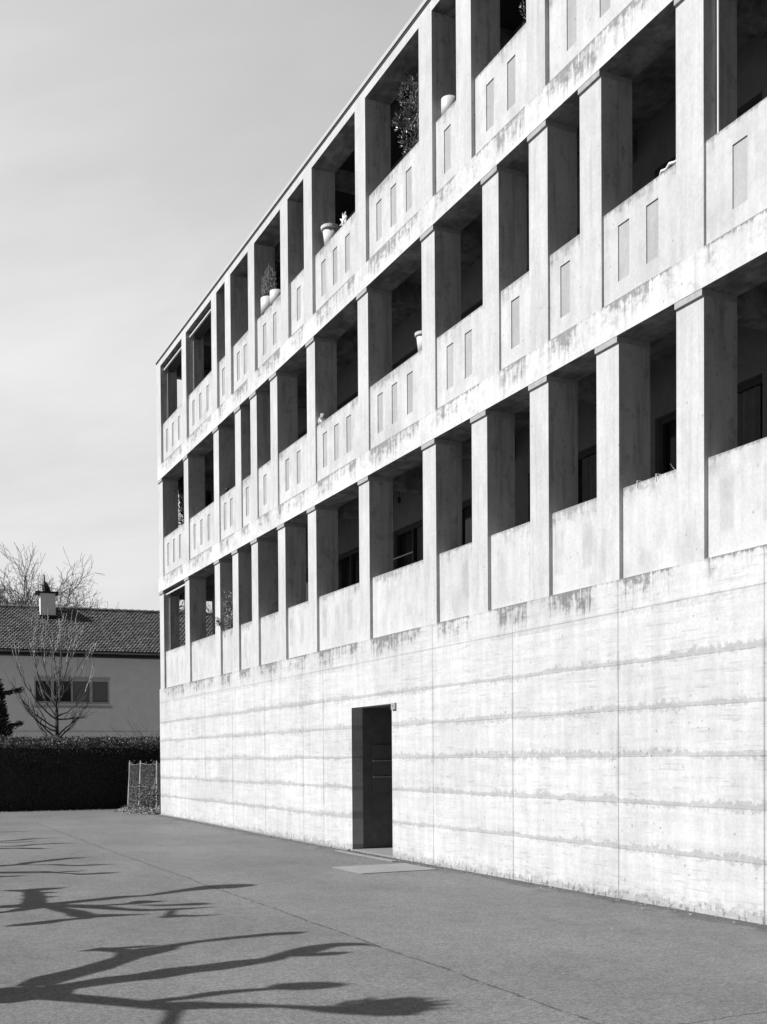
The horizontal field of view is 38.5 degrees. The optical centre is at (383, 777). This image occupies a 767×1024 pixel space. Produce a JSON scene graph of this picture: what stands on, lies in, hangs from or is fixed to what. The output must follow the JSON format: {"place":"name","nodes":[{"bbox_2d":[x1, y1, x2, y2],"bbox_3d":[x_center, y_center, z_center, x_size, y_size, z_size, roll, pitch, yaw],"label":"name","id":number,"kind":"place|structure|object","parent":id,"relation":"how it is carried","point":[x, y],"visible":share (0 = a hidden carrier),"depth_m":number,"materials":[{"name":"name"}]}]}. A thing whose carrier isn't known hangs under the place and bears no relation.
{"place":"outdoors","nodes":[
{"label":"outdoors","id":0,"kind":"place"},
{"bbox_2d":[0,0,422,612],"label":"sky","id":1,"kind":"structure","parent":0,"point":[143,143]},
{"bbox_2d":[318,413,325,423],"bbox_3d":[-1.105,-6.415,19.637,0.109,0.191,0.313,-1,1,-13],"label":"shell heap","id":2,"kind":"object","parent":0,"point":[321,419],"visible":1,"depth_m":19.57,"materials":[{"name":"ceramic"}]},
{"bbox_2d":[0,809,766,1023],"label":"courtyard pavement","id":3,"kind":"structure","parent":0,"point":[107,916],"depth_m":9.28,"materials":[{"name":"grey asphalt"}]},
{"bbox_2d":[0,734,160,811],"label":"hedge","id":4,"kind":"object","parent":3,"relation":"on","point":[47,773],"visible":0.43,"depth_m":33.31,"materials":[{"name":"black plant"}]},
{"bbox_2d":[127,761,160,807],"bbox_3d":[-6.913,0.254,32.018,0.191,1.522,3.839,-1,1,-30],"label":"wire fence","id":5,"kind":"object","parent":3,"relation":"on","point":[139,777],"visible":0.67,"depth_m":32.55,"materials":[{"name":"metal"}]},
{"bbox_2d":[125,760,159,809],"bbox_3d":[-7.176,0.276,32.529,0.378,1.634,3.910,-1,1,-26],"label":"dry creeper","id":6,"kind":"object","parent":5,"relation":"attached to","point":[143,799],"visible":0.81,"depth_m":31.91,"materials":[{"name":"grey plant"}]},
{"bbox_2d":[334,850,397,861],"bbox_3d":[-0.306,1.265,17.447,0.100,0.072,2.200,-1,1,-26],"label":"edging strip","id":7,"kind":"object","parent":3,"relation":"on","point":[374,857],"visible":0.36,"depth_m":17.30,"materials":[{"name":"concrete"}]},
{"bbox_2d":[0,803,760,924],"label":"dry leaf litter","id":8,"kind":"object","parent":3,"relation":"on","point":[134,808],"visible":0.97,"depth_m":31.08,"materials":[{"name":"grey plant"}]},
{"bbox_2d":[332,863,437,873],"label":"paving slab","id":9,"kind":"structure","parent":3,"relation":"on","point":[382,868],"depth_m":15.36,"materials":[{"name":"concrete"}]},
{"bbox_2d":[155,0,766,924],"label":"apartment building","id":10,"kind":"structure","parent":3,"relation":"on","point":[551,642],"depth_m":14.30,"materials":[{"name":"concrete"}]},
{"bbox_2d":[164,348,181,417],"bbox_3d":[-5.343,-10.209,28.705,0.270,1.751,2.130,-1,1,-26],"label":"awning","id":11,"kind":"object","parent":10,"relation":"attached to","point":[175,364],"visible":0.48,"depth_m":29.24,"materials":[{"name":"fabric"}]},
{"bbox_2d":[166,584,184,649],"bbox_3d":[-5.302,-4.128,28.814,0.270,1.836,2.130,-1,1,-26],"label":"awning","id":12,"kind":"object","parent":10,"relation":"attached to","point":[178,590],"visible":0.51,"depth_m":29.41,"materials":[{"name":"fabric"}]},
{"bbox_2d":[175,480,183,516],"bbox_3d":[-5.418,-7.683,29.782,0.473,1.248,0.680,0,1,-2],"label":"climbing plant","id":13,"kind":"object","parent":10,"relation":"hanging from","point":[181,493],"visible":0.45,"depth_m":29.69,"materials":[{"name":"black plant"}]},
{"bbox_2d":[189,309,210,388],"bbox_3d":[-4.239,-10.175,26.401,0.270,1.751,2.160,-1,1,-26],"label":"awning","id":14,"kind":"object","parent":10,"relation":"attached to","point":[203,329],"visible":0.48,"depth_m":26.87,"materials":[{"name":"fabric"}]},
{"bbox_2d":[205,491,210,507],"bbox_3d":[-5.061,-7.184,30.343,0.690,1.510,0.090,-1,1,-26],"label":"side window","id":15,"kind":"structure","parent":10,"relation":"in","point":[207,493],"depth_m":30.39,"materials":[{"name":"black glass"}]},
{"bbox_2d":[214,616,223,627],"bbox_3d":[-3.751,-3.549,25.051,0.265,0.297,0.250,-1,1,-26],"label":"dark sprig","id":16,"kind":"object","parent":10,"relation":"attached to","point":[218,622],"visible":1,"depth_m":25.03,"materials":[{"name":"grey plant"}]},
{"bbox_2d":[220,584,232,636],"bbox_3d":[-3.402,-3.750,24.973,0.756,1.343,0.692,-1,1,-26],"label":"climbing plant","id":17,"kind":"object","parent":10,"relation":"attached to","point":[228,617],"visible":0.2,"depth_m":24.91,"materials":[{"name":"grey plant"}]},
{"bbox_2d":[261,296,269,314],"bbox_3d":[-2.344,-9.595,22.332,0.310,0.310,0.310,-1,1,-26],"label":"flower pot","id":18,"kind":"object","parent":10,"relation":"on","point":[265,302],"visible":0.52,"depth_m":22.19,"materials":[{"name":"white ceramic"}]},
{"bbox_2d":[261,262,276,296],"bbox_3d":[-2.330,-10.087,22.287,0.274,0.762,0.602,-1,1,-26],"label":"potted shrub","id":19,"kind":"object","parent":18,"relation":"on","point":[268,285],"visible":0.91,"depth_m":22.21,"materials":[{"name":"grey plant"}]},
{"bbox_2d":[270,289,280,304],"bbox_3d":[-2.128,-9.563,21.882,0.280,0.260,0.280,-1,1,-26],"label":"flower pot","id":20,"kind":"object","parent":10,"relation":"on","point":[275,294],"visible":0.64,"depth_m":21.76,"materials":[{"name":"white ceramic"}]},
{"bbox_2d":[306,570,307,600],"bbox_3d":[-1.884,-3.484,24.739,0.080,2.208,1.740,-1,1,-26],"label":"window","id":21,"kind":"structure","parent":10,"relation":"in","point":[307,570],"depth_m":24.33,"materials":[{"name":"black glass"}]},
{"bbox_2d":[321,223,340,244],"bbox_3d":[-0.935,-9.577,19.459,0.357,0.360,0.356,-1,1,-26],"label":"flower pot","id":22,"kind":"object","parent":10,"relation":"on","point":[329,230],"visible":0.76,"depth_m":19.34,"materials":[{"name":"ceramic"}]},
{"bbox_2d":[340,211,346,225],"bbox_3d":[-0.661,-9.511,18.699,0.103,0.252,0.295,-1,1,-26],"label":"garden ornament","id":23,"kind":"object","parent":10,"relation":"on","point":[344,218],"visible":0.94,"depth_m":18.67,"materials":[{"name":"ceramic"}]},
{"bbox_2d":[337,394,357,410],"bbox_3d":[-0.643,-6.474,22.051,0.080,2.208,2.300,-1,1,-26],"label":"railing","id":24,"kind":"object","parent":10,"relation":"in","point":[354,397],"depth_m":22.07,"materials":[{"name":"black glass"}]},
{"bbox_2d":[338,548,359,589],"bbox_3d":[-0.623,-3.445,22.105,0.080,2.208,2.300,-1,1,-26],"label":"window","id":25,"kind":"structure","parent":10,"relation":"in","point":[348,564],"depth_m":22.25,"materials":[{"name":"black glass"}]},
{"bbox_2d":[372,745,391,792],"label":"letterbox bank","id":26,"kind":"structure","parent":10,"relation":"attached to","point":[382,761],"depth_m":18.67,"materials":[{"name":"grey metal"}]},
{"bbox_2d":[391,703,395,709],"bbox_3d":[0.154,-1.109,16.948,0.034,0.102,0.135,-1,1,-26],"label":"wall fitting","id":27,"kind":"object","parent":10,"relation":"attached to","point":[393,706],"depth_m":16.92,"materials":[{"name":"grey plastic"}]},
{"bbox_2d":[393,551,413,562],"bbox_3d":[0.339,-3.047,18.857,0.024,1.555,0.824,-1,1,-26],"label":"clothes rail","id":28,"kind":"object","parent":10,"relation":"on","point":[405,555],"visible":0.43,"depth_m":18.67,"materials":[{"name":"grey metal"}]},
{"bbox_2d":[392,67,418,157],"bbox_3d":[0.628,-9.668,16.782,0.932,2.749,1.384,-1,1,-26],"label":"balcony bush","id":29,"kind":"object","parent":10,"relation":"on","point":[413,101],"visible":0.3,"depth_m":16.72,"materials":[{"name":"grey plant"}]},
{"bbox_2d":[394,350,417,368],"bbox_3d":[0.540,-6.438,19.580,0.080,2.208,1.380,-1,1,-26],"label":"railing","id":30,"kind":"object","parent":10,"relation":"in","point":[414,353],"depth_m":19.72,"materials":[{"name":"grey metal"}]},
{"bbox_2d":[395,521,422,568],"bbox_3d":[0.561,-3.408,19.634,0.080,2.208,1.380,-1,1,-26],"label":"window","id":31,"kind":"structure","parent":10,"relation":"in","point":[405,539],"depth_m":19.90,"materials":[{"name":"black glass"}]},
{"bbox_2d":[415,330,421,351],"bbox_3d":[0.596,-6.445,16.291,0.264,0.300,0.265,-1,1,-26],"label":"flower pot","id":32,"kind":"object","parent":10,"relation":"on","point":[418,335],"visible":0.41,"depth_m":16.22,"materials":[{"name":"ceramic"}]},
{"bbox_2d":[441,95,455,115],"bbox_3d":[0.930,-9.459,15.497,0.230,0.240,0.230,-1,1,-26],"label":"flower pot","id":33,"kind":"object","parent":10,"relation":"on","point":[447,101],"visible":0.62,"depth_m":15.40,"materials":[{"name":"white ceramic"}]},
{"bbox_2d":[462,500,471,545],"bbox_3d":[1.543,-3.378,17.583,0.080,2.208,1.370,-1,1,-26],"label":"window","id":34,"kind":"structure","parent":10,"relation":"in","point":[466,507],"depth_m":17.94,"materials":[{"name":"black glass"}]},
{"bbox_2d":[461,302,482,319],"bbox_3d":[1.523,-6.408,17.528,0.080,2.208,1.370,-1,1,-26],"label":"railing","id":35,"kind":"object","parent":10,"relation":"in","point":[481,304],"depth_m":17.60,"materials":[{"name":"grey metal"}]},
{"bbox_2d":[519,0,525,23],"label":"balcony plant","id":36,"kind":"object","parent":10,"relation":"on","point":[524,7],"visible":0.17,"depth_m":13.79,"materials":[{"name":"grey plant"}]},
{"bbox_2d":[578,447,596,503],"bbox_3d":[2.647,-3.344,15.278,0.080,2.208,1.940,-1,1,-26],"label":"window","id":37,"kind":"structure","parent":10,"relation":"in","point":[593,451],"depth_m":15.11,"materials":[{"name":"black glass"}]},
{"bbox_2d":[417,386,759,561],"bbox_3d":[2.382,-3.353,15.784,0.039,2.050,8.200,-1,1,-26],"label":"window","id":38,"kind":"structure","parent":10,"relation":"in","point":[748,402],"depth_m":12.35,"materials":[{"name":"black glass"}]},
{"bbox_2d":[659,160,675,174],"bbox_3d":[2.944,-6.253,11.233,0.097,0.080,0.307,-1,1,-26],"label":"wrung cloth","id":39,"kind":"object","parent":10,"relation":"on","point":[667,166],"visible":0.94,"depth_m":11.23,"materials":[{"name":"fabric"}]},
{"bbox_2d":[659,97,761,173],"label":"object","id":40,"kind":"structure","parent":10,"relation":"in","point":[760,99],"depth_m":12.14,"materials":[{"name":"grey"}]},
{"bbox_2d":[660,377,761,473],"bbox_3d":[3.839,-3.308,12.789,0.080,2.208,1.780,-1,1,-26],"label":"window","id":41,"kind":"structure","parent":10,"relation":"in","point":[668,425],"depth_m":13.43,"materials":[{"name":"black glass"}]},
{"bbox_2d":[716,0,719,133],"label":"pole","id":42,"kind":"object","parent":10,"relation":"attached to","point":[717,66],"visible":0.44,"depth_m":10.73,"materials":[{"name":"metal"}]},
{"label":"lawn","id":43,"kind":"structure","parent":0,"visible":0},
{"bbox_2d":[0,679,23,741],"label":"columnar conifer","id":44,"kind":"object","parent":43,"relation":"on","point":[5,726],"visible":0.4,"depth_m":36.36,"materials":[{"name":"black plant"}]},
{"bbox_2d":[4,599,95,736],"bbox_3d":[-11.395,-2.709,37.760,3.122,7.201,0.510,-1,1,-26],"label":"young bare tree","id":45,"kind":"object","parent":43,"relation":"on","point":[58,696],"visible":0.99,"depth_m":37.87,"materials":[{"name":"grey plant"}]},
{"bbox_2d":[0,543,100,607],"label":"bare tree","id":46,"kind":"object","parent":43,"relation":"on","point":[28,599],"visible":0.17,"depth_m":77.95,"materials":[{"name":"grey plant"}]},
{"bbox_2d":[0,548,104,606],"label":"bare tree","id":47,"kind":"object","parent":43,"relation":"on","point":[69,594],"visible":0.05,"depth_m":76.94,"materials":[{"name":"grey plant"}]},
{"bbox_2d":[16,590,115,608],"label":"bare tree","id":48,"kind":"object","parent":43,"relation":"on","point":[84,604],"visible":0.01,"depth_m":80.37,"materials":[{"name":"grey plant"}]},
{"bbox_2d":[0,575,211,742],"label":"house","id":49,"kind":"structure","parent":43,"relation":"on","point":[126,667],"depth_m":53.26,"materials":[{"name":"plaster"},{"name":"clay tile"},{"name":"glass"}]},
{"bbox_2d":[31,676,111,708],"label":"window","id":50,"kind":"structure","parent":49,"relation":"in","point":[99,690],"depth_m":52.83,"materials":[{"name":"grey glass"}]},
{"bbox_2d":[110,709,159,740],"bbox_3d":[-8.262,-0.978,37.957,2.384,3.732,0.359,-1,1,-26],"label":"bare shrub","id":51,"kind":"object","parent":43,"relation":"on","point":[139,728],"visible":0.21,"depth_m":37.90,"materials":[{"name":"grey plant"}]},
{"bbox_2d":[178,515,207,612],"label":"spruce","id":52,"kind":"object","parent":43,"relation":"on","point":[181,518],"visible":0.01,"depth_m":62.01,"materials":[{"name":"grey plant"}]}
]}

